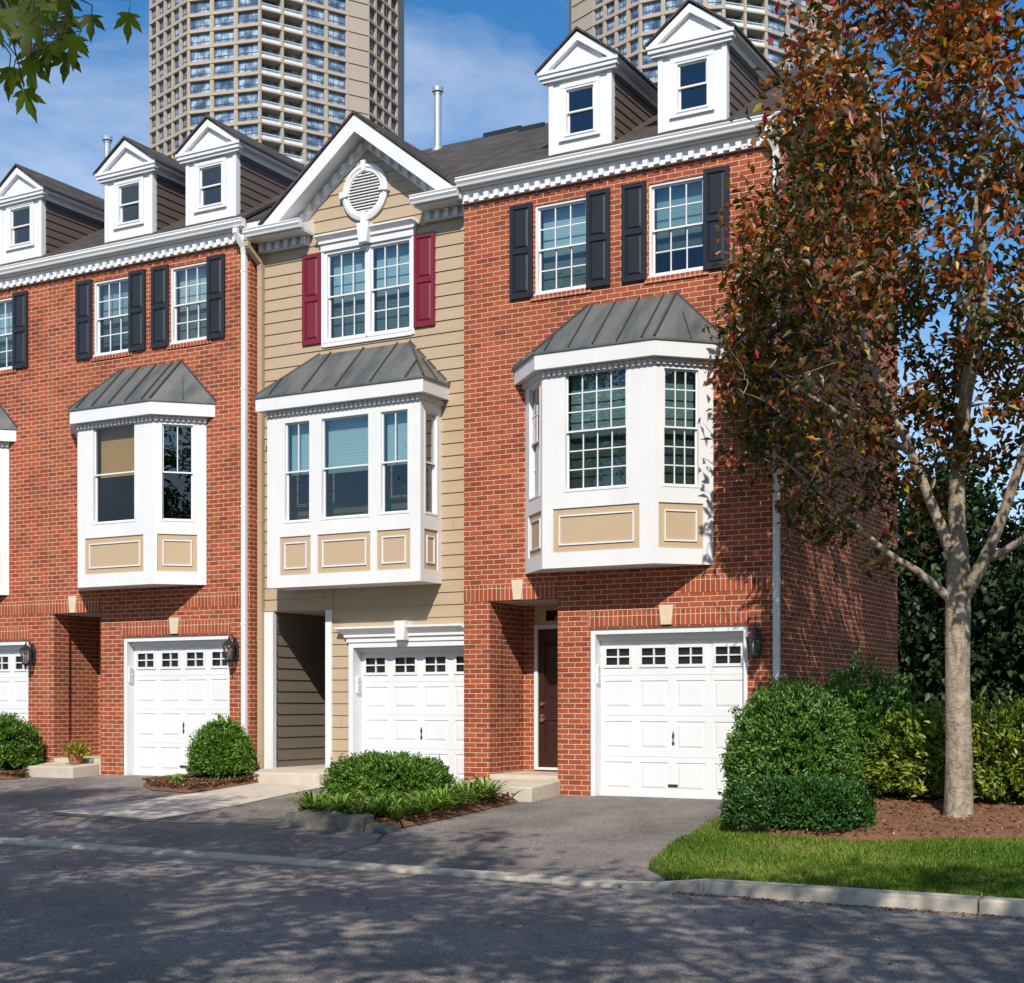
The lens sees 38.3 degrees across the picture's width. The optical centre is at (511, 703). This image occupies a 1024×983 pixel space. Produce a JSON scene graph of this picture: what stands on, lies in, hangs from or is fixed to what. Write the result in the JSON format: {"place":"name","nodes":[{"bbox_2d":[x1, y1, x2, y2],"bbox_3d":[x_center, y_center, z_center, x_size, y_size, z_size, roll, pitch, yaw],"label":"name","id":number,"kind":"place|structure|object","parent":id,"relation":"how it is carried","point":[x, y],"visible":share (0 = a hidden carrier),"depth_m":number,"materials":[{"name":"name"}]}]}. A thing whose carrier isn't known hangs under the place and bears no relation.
{"place":"outdoors","nodes":[
{"label":"outdoors","id":0,"kind":"place"},
{"bbox_2d":[149,0,403,165],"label":"apartment tower","id":1,"kind":"structure","parent":0,"point":[299,81],"depth_m":275.28,"materials":[{"name":"beige concrete"}]},
{"bbox_2d":[191,97,209,109],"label":"window","id":2,"kind":"structure","parent":1,"relation":"in","point":[201,103],"depth_m":273.36,"materials":[{"name":"blue glass"}]},
{"bbox_2d":[191,81,209,93],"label":"window","id":3,"kind":"structure","parent":1,"relation":"in","point":[199,87],"depth_m":273.36,"materials":[{"name":"blue glass"}]},
{"bbox_2d":[191,65,209,77],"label":"window","id":4,"kind":"structure","parent":1,"relation":"in","point":[199,71],"depth_m":273.36,"materials":[{"name":"blue glass"}]},
{"bbox_2d":[191,49,209,61],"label":"window","id":5,"kind":"structure","parent":1,"relation":"in","point":[199,55],"depth_m":273.36,"materials":[{"name":"blue glass"}]},
{"bbox_2d":[191,33,209,45],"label":"window","id":6,"kind":"structure","parent":1,"relation":"in","point":[198,39],"depth_m":273.36,"materials":[{"name":"blue glass"}]},
{"bbox_2d":[191,17,209,29],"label":"window","id":7,"kind":"structure","parent":1,"relation":"in","point":[197,23],"depth_m":273.36,"materials":[{"name":"blue glass"}]},
{"bbox_2d":[191,1,209,13],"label":"window","id":8,"kind":"structure","parent":1,"relation":"in","point":[197,7],"depth_m":273.36,"materials":[{"name":"blue glass"}]},
{"bbox_2d":[215,111,233,122],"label":"window","id":9,"kind":"structure","parent":1,"relation":"in","point":[224,117],"depth_m":272.16,"materials":[{"name":"blue glass"}]},
{"bbox_2d":[215,95,233,107],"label":"window","id":10,"kind":"structure","parent":1,"relation":"in","point":[228,100],"depth_m":272.23,"materials":[{"name":"blue glass"}]},
{"bbox_2d":[215,79,233,91],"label":"window","id":11,"kind":"structure","parent":1,"relation":"in","point":[227,84],"depth_m":272.23,"materials":[{"name":"blue glass"}]},
{"bbox_2d":[215,62,233,74],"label":"window","id":12,"kind":"structure","parent":1,"relation":"in","point":[225,68],"depth_m":272.23,"materials":[{"name":"blue glass"}]},
{"bbox_2d":[215,46,233,58],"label":"window","id":13,"kind":"structure","parent":1,"relation":"in","point":[223,52],"depth_m":272.23,"materials":[{"name":"blue glass"}]},
{"bbox_2d":[215,30,233,42],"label":"window","id":14,"kind":"structure","parent":1,"relation":"in","point":[223,36],"depth_m":272.23,"materials":[{"name":"blue glass"}]},
{"bbox_2d":[215,14,233,26],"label":"window","id":15,"kind":"structure","parent":1,"relation":"in","point":[222,20],"depth_m":272.23,"materials":[{"name":"blue glass"}]},
{"bbox_2d":[215,0,233,10],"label":"window","id":16,"kind":"structure","parent":1,"relation":"in","point":[219,4],"depth_m":272.23,"materials":[{"name":"blue glass"}]},
{"bbox_2d":[239,125,257,136],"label":"window","id":17,"kind":"structure","parent":1,"relation":"in","point":[251,130],"depth_m":270.97,"materials":[{"name":"blue glass"}]},
{"bbox_2d":[239,108,257,120],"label":"window","id":18,"kind":"structure","parent":1,"relation":"in","point":[249,114],"depth_m":271.04,"materials":[{"name":"blue glass"}]},
{"bbox_2d":[239,92,257,104],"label":"window","id":19,"kind":"structure","parent":1,"relation":"in","point":[247,98],"depth_m":271.04,"materials":[{"name":"blue glass"}]},
{"bbox_2d":[239,76,257,88],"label":"window","id":20,"kind":"structure","parent":1,"relation":"in","point":[245,82],"depth_m":271.04,"materials":[{"name":"blue glass"}]},
{"bbox_2d":[239,60,257,72],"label":"window","id":21,"kind":"structure","parent":1,"relation":"in","point":[252,65],"depth_m":271.04,"materials":[{"name":"blue glass"}]},
{"bbox_2d":[239,43,257,56],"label":"window","id":22,"kind":"structure","parent":1,"relation":"in","point":[250,49],"depth_m":271.04,"materials":[{"name":"blue glass"}]},
{"bbox_2d":[239,27,257,39],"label":"window","id":23,"kind":"structure","parent":1,"relation":"in","point":[247,33],"depth_m":271.04,"materials":[{"name":"blue glass"}]},
{"bbox_2d":[239,11,257,23],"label":"window","id":24,"kind":"structure","parent":1,"relation":"in","point":[246,17],"depth_m":271.04,"materials":[{"name":"blue glass"}]},
{"bbox_2d":[152,0,394,159],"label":"window","id":25,"kind":"structure","parent":1,"relation":"in","point":[265,99],"depth_m":278.48,"materials":[{"name":"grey glass"}]},
{"bbox_2d":[307,134,323,147],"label":"window","id":26,"kind":"structure","parent":1,"relation":"in","point":[315,141],"depth_m":275.98,"materials":[{"name":"blue glass"}]},
{"bbox_2d":[307,118,323,132],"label":"window","id":27,"kind":"structure","parent":1,"relation":"in","point":[315,125],"depth_m":275.98,"materials":[{"name":"blue glass"}]},
{"bbox_2d":[307,102,323,116],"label":"window","id":28,"kind":"structure","parent":1,"relation":"in","point":[315,109],"depth_m":275.98,"materials":[{"name":"blue glass"}]},
{"bbox_2d":[307,86,323,100],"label":"window","id":29,"kind":"structure","parent":1,"relation":"in","point":[315,93],"depth_m":275.98,"materials":[{"name":"blue glass"}]},
{"bbox_2d":[307,70,323,84],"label":"window","id":30,"kind":"structure","parent":1,"relation":"in","point":[314,77],"depth_m":275.98,"materials":[{"name":"blue glass"}]},
{"bbox_2d":[307,54,323,68],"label":"window","id":31,"kind":"structure","parent":1,"relation":"in","point":[314,61],"depth_m":275.98,"materials":[{"name":"blue glass"}]},
{"bbox_2d":[307,38,323,52],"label":"window","id":32,"kind":"structure","parent":1,"relation":"in","point":[314,45],"depth_m":275.98,"materials":[{"name":"blue glass"}]},
{"bbox_2d":[307,22,323,36],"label":"window","id":33,"kind":"structure","parent":1,"relation":"in","point":[314,29],"depth_m":275.98,"materials":[{"name":"blue glass"}]},
{"bbox_2d":[307,6,323,20],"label":"window","id":34,"kind":"structure","parent":1,"relation":"in","point":[313,13],"depth_m":275.98,"materials":[{"name":"blue glass"}]},
{"bbox_2d":[328,107,344,120],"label":"window","id":35,"kind":"structure","parent":1,"relation":"in","point":[333,113],"depth_m":278.14,"materials":[{"name":"blue glass"}]},
{"bbox_2d":[328,91,344,104],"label":"window","id":36,"kind":"structure","parent":1,"relation":"in","point":[333,97],"depth_m":278.14,"materials":[{"name":"blue glass"}]},
{"bbox_2d":[328,75,344,89],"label":"window","id":37,"kind":"structure","parent":1,"relation":"in","point":[336,82],"depth_m":278.14,"materials":[{"name":"blue glass"}]},
{"bbox_2d":[328,59,344,73],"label":"window","id":38,"kind":"structure","parent":1,"relation":"in","point":[335,66],"depth_m":278.14,"materials":[{"name":"blue glass"}]},
{"bbox_2d":[328,43,344,57],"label":"window","id":39,"kind":"structure","parent":1,"relation":"in","point":[335,50],"depth_m":278.14,"materials":[{"name":"blue glass"}]},
{"bbox_2d":[328,28,344,41],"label":"window","id":40,"kind":"structure","parent":1,"relation":"in","point":[334,34],"depth_m":278.14,"materials":[{"name":"blue glass"}]},
{"bbox_2d":[328,12,344,26],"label":"window","id":41,"kind":"structure","parent":1,"relation":"in","point":[333,18],"depth_m":278.14,"materials":[{"name":"blue glass"}]},
{"bbox_2d":[328,0,344,10],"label":"window","id":42,"kind":"structure","parent":1,"relation":"in","point":[338,4],"depth_m":278.21,"materials":[{"name":"blue glass"}]},
{"bbox_2d":[0,775,723,881],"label":"driveway","id":43,"kind":"structure","parent":0,"point":[626,838],"depth_m":17.79,"materials":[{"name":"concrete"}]},
{"bbox_2d":[0,772,29,778],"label":"mulch bed","id":44,"kind":"object","parent":43,"relation":"on","point":[8,776],"visible":0.3,"depth_m":25.14,"materials":[{"name":"brown soil"}]},
{"bbox_2d":[0,711,45,770],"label":"round bush","id":45,"kind":"object","parent":44,"relation":"on","point":[21,743],"visible":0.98,"depth_m":25.45,"materials":[{"name":"green plant"}]},
{"bbox_2d":[22,762,98,777],"bbox_3d":[-7.809,1.213,25.508,1.220,0.372,0.618,0,0,29],"label":"front step","id":46,"kind":"object","parent":43,"relation":"on","point":[57,770],"visible":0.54,"depth_m":25.25,"materials":[{"name":"concrete"}]},
{"bbox_2d":[59,739,91,763],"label":"potted plant","id":47,"kind":"object","parent":46,"relation":"on","point":[73,756],"visible":1,"depth_m":25.36,"materials":[{"name":"yellow plant"}]},
{"bbox_2d":[53,783,322,819],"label":"walkway","id":48,"kind":"structure","parent":43,"relation":"on","point":[162,807],"depth_m":20.97,"materials":[{"name":"concrete"}]},
{"bbox_2d":[143,777,258,792],"bbox_3d":[-4.907,1.222,23.294,1.650,0.217,2.070,0,0,29],"label":"mulch bed","id":49,"kind":"object","parent":43,"relation":"on","point":[184,789],"visible":0.31,"depth_m":22.55,"materials":[{"name":"brown soil"}]},
{"bbox_2d":[184,713,257,778],"bbox_3d":[-4.592,0.770,23.335,1.160,1.271,1.130,0,0,-6],"label":"round bush","id":50,"kind":"object","parent":49,"relation":"on","point":[221,747],"visible":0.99,"depth_m":23.05,"materials":[{"name":"green plant"}]},
{"bbox_2d":[249,769,328,785],"bbox_3d":[-3.481,1.218,23.207,1.380,0.361,0.378,0,0,29],"label":"front step","id":51,"kind":"object","parent":43,"relation":"on","point":[297,777],"visible":0.42,"depth_m":23.03,"materials":[{"name":"concrete"}]},
{"bbox_2d":[285,810,373,831],"bbox_3d":[-2.238,1.470,18.098,1.264,0.304,0.268,0,0,34],"label":"edging stone","id":52,"kind":"object","parent":43,"relation":"on","point":[328,820],"visible":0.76,"depth_m":17.98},
{"bbox_2d":[365,822,398,833],"bbox_3d":[-1.556,1.525,17.660,0.340,0.200,0.276,0,0,29],"label":"edging stone","id":53,"kind":"object","parent":43,"relation":"on","point":[385,828],"visible":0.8,"depth_m":17.59,"materials":[{"name":"grey stone"}]},
{"bbox_2d":[352,795,516,827],"bbox_3d":[-1.470,1.351,20.083,2.490,0.334,4.250,0,0,29],"label":"mulch bed","id":54,"kind":"object","parent":43,"relation":"on","point":[444,814],"visible":0.11,"depth_m":18.91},
{"bbox_2d":[268,789,353,810],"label":"lily clump","id":55,"kind":"object","parent":54,"relation":"on","point":[307,798],"visible":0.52,"depth_m":18.68,"materials":[{"name":"green plant"}]},
{"bbox_2d":[295,792,373,813],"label":"lily clump","id":56,"kind":"object","parent":54,"relation":"on","point":[334,805],"visible":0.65,"depth_m":18.32,"materials":[{"name":"green plant"}]},
{"bbox_2d":[315,790,405,818],"bbox_3d":[-1.835,1.270,18.164,1.298,0.380,1.247,0,0,29],"label":"lily clump","id":57,"kind":"object","parent":54,"relation":"on","point":[356,806],"visible":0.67,"depth_m":18.07,"materials":[{"name":"green plant"}]},
{"bbox_2d":[318,748,457,801],"bbox_3d":[-1.719,1.065,20.315,1.988,0.894,1.293,0,0,29],"label":"hedge","id":58,"kind":"object","parent":54,"relation":"on","point":[365,773],"visible":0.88,"depth_m":19.93,"materials":[{"name":"green plant"}]},
{"bbox_2d":[348,792,437,818],"bbox_3d":[-1.484,1.270,18.150,1.193,0.369,1.270,0,0,29],"label":"lily clump","id":59,"kind":"object","parent":54,"relation":"on","point":[399,811],"visible":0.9,"depth_m":18.02,"materials":[{"name":"green plant"}]},
{"bbox_2d":[391,786,466,813],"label":"lily clump","id":60,"kind":"object","parent":54,"relation":"on","point":[431,804],"visible":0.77,"depth_m":18.50,"materials":[{"name":"green plant"}]},
{"bbox_2d":[405,783,478,809],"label":"lily clump","id":61,"kind":"object","parent":54,"relation":"on","point":[453,791],"visible":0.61,"depth_m":19.01,"materials":[{"name":"green plant"}]},
{"bbox_2d":[423,778,517,803],"bbox_3d":[-0.658,1.164,19.631,1.331,0.392,1.145,0,0,29],"label":"lily clump","id":62,"kind":"object","parent":54,"relation":"on","point":[473,789],"visible":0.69,"depth_m":19.46,"materials":[{"name":"green plant"}]},
{"bbox_2d":[443,776,521,799],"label":"lily clump","id":63,"kind":"object","parent":54,"relation":"on","point":[493,788],"visible":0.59,"depth_m":19.88,"materials":[{"name":"green plant"}]},
{"bbox_2d":[0,768,1023,834],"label":"mulch chips","id":64,"kind":"object","parent":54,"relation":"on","point":[162,780],"visible":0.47,"depth_m":18.50,"materials":[{"name":"brown wood"}]},
{"bbox_2d":[451,778,559,801],"bbox_3d":[-0.110,1.268,21.020,1.360,0.362,0.878,0,0,29],"label":"front step","id":65,"kind":"object","parent":43,"relation":"on","point":[531,790],"visible":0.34,"depth_m":20.64,"materials":[{"name":"concrete"}]},
{"bbox_2d":[0,844,1023,982],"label":"road","id":66,"kind":"structure","parent":0,"point":[57,925],"depth_m":10.79,"materials":[{"name":"grey asphalt"}]},
{"bbox_2d":[0,0,1023,646],"label":"sky","id":67,"kind":"structure","parent":0,"point":[485,55],"materials":[{"name":"blue"}]},
{"bbox_2d":[568,0,833,85],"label":"apartment tower","id":68,"kind":"structure","parent":0,"point":[628,29],"depth_m":268.26,"materials":[{"name":"beige concrete"}]},
{"bbox_2d":[643,67,657,79],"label":"window","id":69,"kind":"structure","parent":68,"relation":"in","point":[652,73],"depth_m":267.49,"materials":[{"name":"blue glass"}]},
{"bbox_2d":[643,17,660,31],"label":"window","id":70,"kind":"structure","parent":68,"relation":"in","point":[652,24],"depth_m":267.42,"materials":[{"name":"blue glass"}]},
{"bbox_2d":[643,1,660,15],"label":"window","id":71,"kind":"structure","parent":68,"relation":"in","point":[655,7],"depth_m":267.45,"materials":[{"name":"blue glass"}]},
{"bbox_2d":[666,0,683,10],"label":"window","id":72,"kind":"structure","parent":68,"relation":"in","point":[670,4],"depth_m":265.60,"materials":[{"name":"blue glass"}]},
{"bbox_2d":[768,51,784,66],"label":"window","id":73,"kind":"structure","parent":68,"relation":"in","point":[773,57],"depth_m":267.75,"materials":[{"name":"blue glass"}]},
{"bbox_2d":[768,18,784,33],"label":"window","id":74,"kind":"structure","parent":68,"relation":"in","point":[775,25],"depth_m":268.01,"materials":[{"name":"blue glass"}]},
{"bbox_2d":[768,1,784,15],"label":"window","id":75,"kind":"structure","parent":68,"relation":"in","point":[771,6],"depth_m":267.62,"materials":[{"name":"blue glass"}]},
{"bbox_2d":[648,785,1023,898],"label":"lawn","id":76,"kind":"structure","parent":0,"point":[660,874],"depth_m":14.32,"materials":[{"name":"plant"}]},
{"bbox_2d":[728,792,1023,841],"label":"mulch bed","id":77,"kind":"object","parent":76,"relation":"on","point":[1004,832],"visible":0.3,"depth_m":16.27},
{"bbox_2d":[719,674,863,796],"bbox_3d":[3.458,0.558,18.358,1.838,1.908,1.820,0,0,-4],"label":"round bush","id":78,"kind":"object","parent":77,"relation":"on","point":[785,731],"visible":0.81,"depth_m":17.91,"materials":[{"name":"green plant"}]},
{"bbox_2d":[717,770,881,832],"bbox_3d":[3.219,1.157,16.482,1.786,0.850,1.243,0,0,29],"label":"hedge","id":79,"kind":"object","parent":77,"relation":"on","point":[793,801],"visible":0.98,"depth_m":16.15,"materials":[{"name":"green plant"}]},
{"bbox_2d":[700,0,1023,817],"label":"autumn tree","id":80,"kind":"object","parent":77,"relation":"on","point":[968,38],"visible":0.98,"depth_m":16.74,"materials":[{"name":"brown plant"}]},
{"bbox_2d":[816,647,924,796],"bbox_3d":[4.597,0.348,19.388,1.872,2.189,1.945,0,0,29],"label":"round bush","id":81,"kind":"object","parent":77,"relation":"on","point":[870,704],"visible":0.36,"depth_m":18.97,"materials":[{"name":"green plant"}]},
{"bbox_2d":[843,689,1023,804],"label":"tall hedge","id":82,"kind":"object","parent":77,"relation":"on","point":[998,754],"visible":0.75,"depth_m":18.03,"materials":[{"name":"green plant"}]},
{"bbox_2d":[918,433,1023,714],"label":"broadleaf tree","id":83,"kind":"object","parent":76,"relation":"on","point":[1019,673],"visible":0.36,"depth_m":28.36,"materials":[{"name":"green plant"}]},
{"bbox_3d":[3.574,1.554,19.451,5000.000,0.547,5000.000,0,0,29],"label":"ground","id":84,"kind":"structure","parent":0,"visible":0},
{"bbox_2d":[0,135,133,764],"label":"brick townhouse","id":85,"kind":"structure","parent":84,"relation":"on","point":[42,216],"depth_m":26.43,"materials":[{"name":"brick"}]},
{"bbox_2d":[0,297,11,369],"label":"window","id":86,"kind":"structure","parent":85,"relation":"in","point":[6,309],"depth_m":26.77,"materials":[{"name":"glass"}]},
{"bbox_2d":[0,404,17,595],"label":"bay window","id":87,"kind":"structure","parent":85,"relation":"in","point":[8,428],"depth_m":26.54,"materials":[{"name":"white paint"}]},
{"bbox_2d":[0,650,26,723],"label":"garage door","id":88,"kind":"structure","parent":85,"relation":"in","point":[13,674],"depth_m":26.80,"materials":[{"name":"white paint"}]},
{"bbox_2d":[0,0,141,122],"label":"maple tree","id":89,"kind":"object","parent":84,"relation":"on","point":[29,17],"visible":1,"depth_m":3.56,"materials":[{"name":"green plant"}]},
{"bbox_2d":[38,115,333,775],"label":"brick townhouse","id":90,"kind":"structure","parent":84,"relation":"on","point":[152,602],"depth_m":24.73,"materials":[{"name":"brick"}]},
{"bbox_2d":[93,276,127,356],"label":"window","id":91,"kind":"structure","parent":90,"relation":"in","point":[111,331],"depth_m":25.49,"materials":[{"name":"glass"}]},
{"bbox_2d":[68,360,216,590],"bbox_3d":[-6.481,-3.846,24.684,3.343,3.773,0.785,0,0,29],"label":"bay window","id":92,"kind":"structure","parent":90,"relation":"in","point":[164,544],"depth_m":24.28,"materials":[{"name":"white paint"}]},
{"bbox_2d":[134,645,226,775],"bbox_3d":[-5.526,0.091,24.824,2.206,2.261,0.072,0,0,29],"label":"garage door","id":93,"kind":"structure","parent":90,"relation":"in","point":[178,689],"depth_m":24.93,"materials":[{"name":"white paint"}]},
{"bbox_2d":[169,261,205,344],"bbox_3d":[-5.302,-6.652,24.569,0.850,1.295,0.235,0,0,29],"label":"window","id":94,"kind":"structure","parent":90,"relation":"in","point":[188,318],"depth_m":24.64,"materials":[{"name":"glass"}]},
{"bbox_2d":[242,85,548,782],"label":"siding townhouse","id":95,"kind":"structure","parent":84,"relation":"on","point":[358,396],"depth_m":22.88,"materials":[{"name":"paint"}]},
{"bbox_2d":[323,244,366,343],"bbox_3d":[-2.571,-6.442,23.283,0.850,1.455,0.235,0,0,29],"label":"window","id":96,"kind":"structure","parent":95,"relation":"in","point":[345,311],"depth_m":23.33,"materials":[{"name":"glass"}]},
{"bbox_2d":[253,340,450,590],"bbox_3d":[-2.495,-3.701,22.726,3.204,3.762,0.786,0,0,29],"label":"bay window","id":97,"kind":"structure","parent":95,"relation":"in","point":[361,520],"depth_m":22.49,"materials":[{"name":"white paint"}]},
{"bbox_2d":[366,236,411,336],"bbox_3d":[-1.848,-6.442,22.876,0.849,1.455,0.235,0,0,29],"label":"window","id":98,"kind":"structure","parent":95,"relation":"in","point":[390,303],"depth_m":22.91,"materials":[{"name":"glass"}]},
{"bbox_2d":[361,650,463,782],"bbox_3d":[-1.403,0.176,22.788,2.228,2.051,0.072,0,0,29],"label":"garage door","id":99,"kind":"structure","parent":95,"relation":"in","point":[413,701],"depth_m":22.83,"materials":[{"name":"white paint"}]},
{"bbox_2d":[0,837,1023,916],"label":"curb","id":100,"kind":"structure","parent":84,"relation":"on","point":[989,905],"depth_m":13.21,"materials":[{"name":"concrete"}]},
{"bbox_2d":[455,0,910,798],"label":"brick townhouse","id":101,"kind":"structure","parent":84,"relation":"on","point":[649,602],"depth_m":20.56,"materials":[{"name":"brick"}]},
{"bbox_2d":[539,629,557,766],"bbox_3d":[0.775,-0.087,22.293,0.868,2.102,0.065,0,0,29],"label":"front door","id":102,"kind":"structure","parent":101,"relation":"in","point":[548,638],"depth_m":22.44,"materials":[{"name":"brown metal"}]},
{"bbox_2d":[534,197,585,295],"bbox_3d":[0.753,-6.532,21.157,0.870,1.295,0.235,0,0,29],"label":"window","id":103,"kind":"structure","parent":101,"relation":"in","point":[561,265],"depth_m":21.20,"materials":[{"name":"glass"}]},
{"bbox_2d":[512,291,727,573],"bbox_3d":[1.273,-3.766,20.315,3.343,3.773,0.785,0,0,29],"label":"bay window","id":104,"kind":"structure","parent":101,"relation":"in","point":[630,484],"depth_m":20.03,"materials":[{"name":"white paint"}]},
{"bbox_2d":[600,637,743,798],"bbox_3d":[2.228,0.171,20.454,2.206,2.261,0.072,0,0,29],"label":"garage door","id":105,"kind":"structure","parent":101,"relation":"in","point":[666,719],"depth_m":20.47,"materials":[{"name":"white paint"}]},
{"bbox_2d":[648,175,702,277],"bbox_3d":[2.304,-6.532,20.284,0.850,1.295,0.235,0,0,29],"label":"window","id":106,"kind":"structure","parent":101,"relation":"in","point":[676,246],"depth_m":20.32,"materials":[{"name":"glass"}]},
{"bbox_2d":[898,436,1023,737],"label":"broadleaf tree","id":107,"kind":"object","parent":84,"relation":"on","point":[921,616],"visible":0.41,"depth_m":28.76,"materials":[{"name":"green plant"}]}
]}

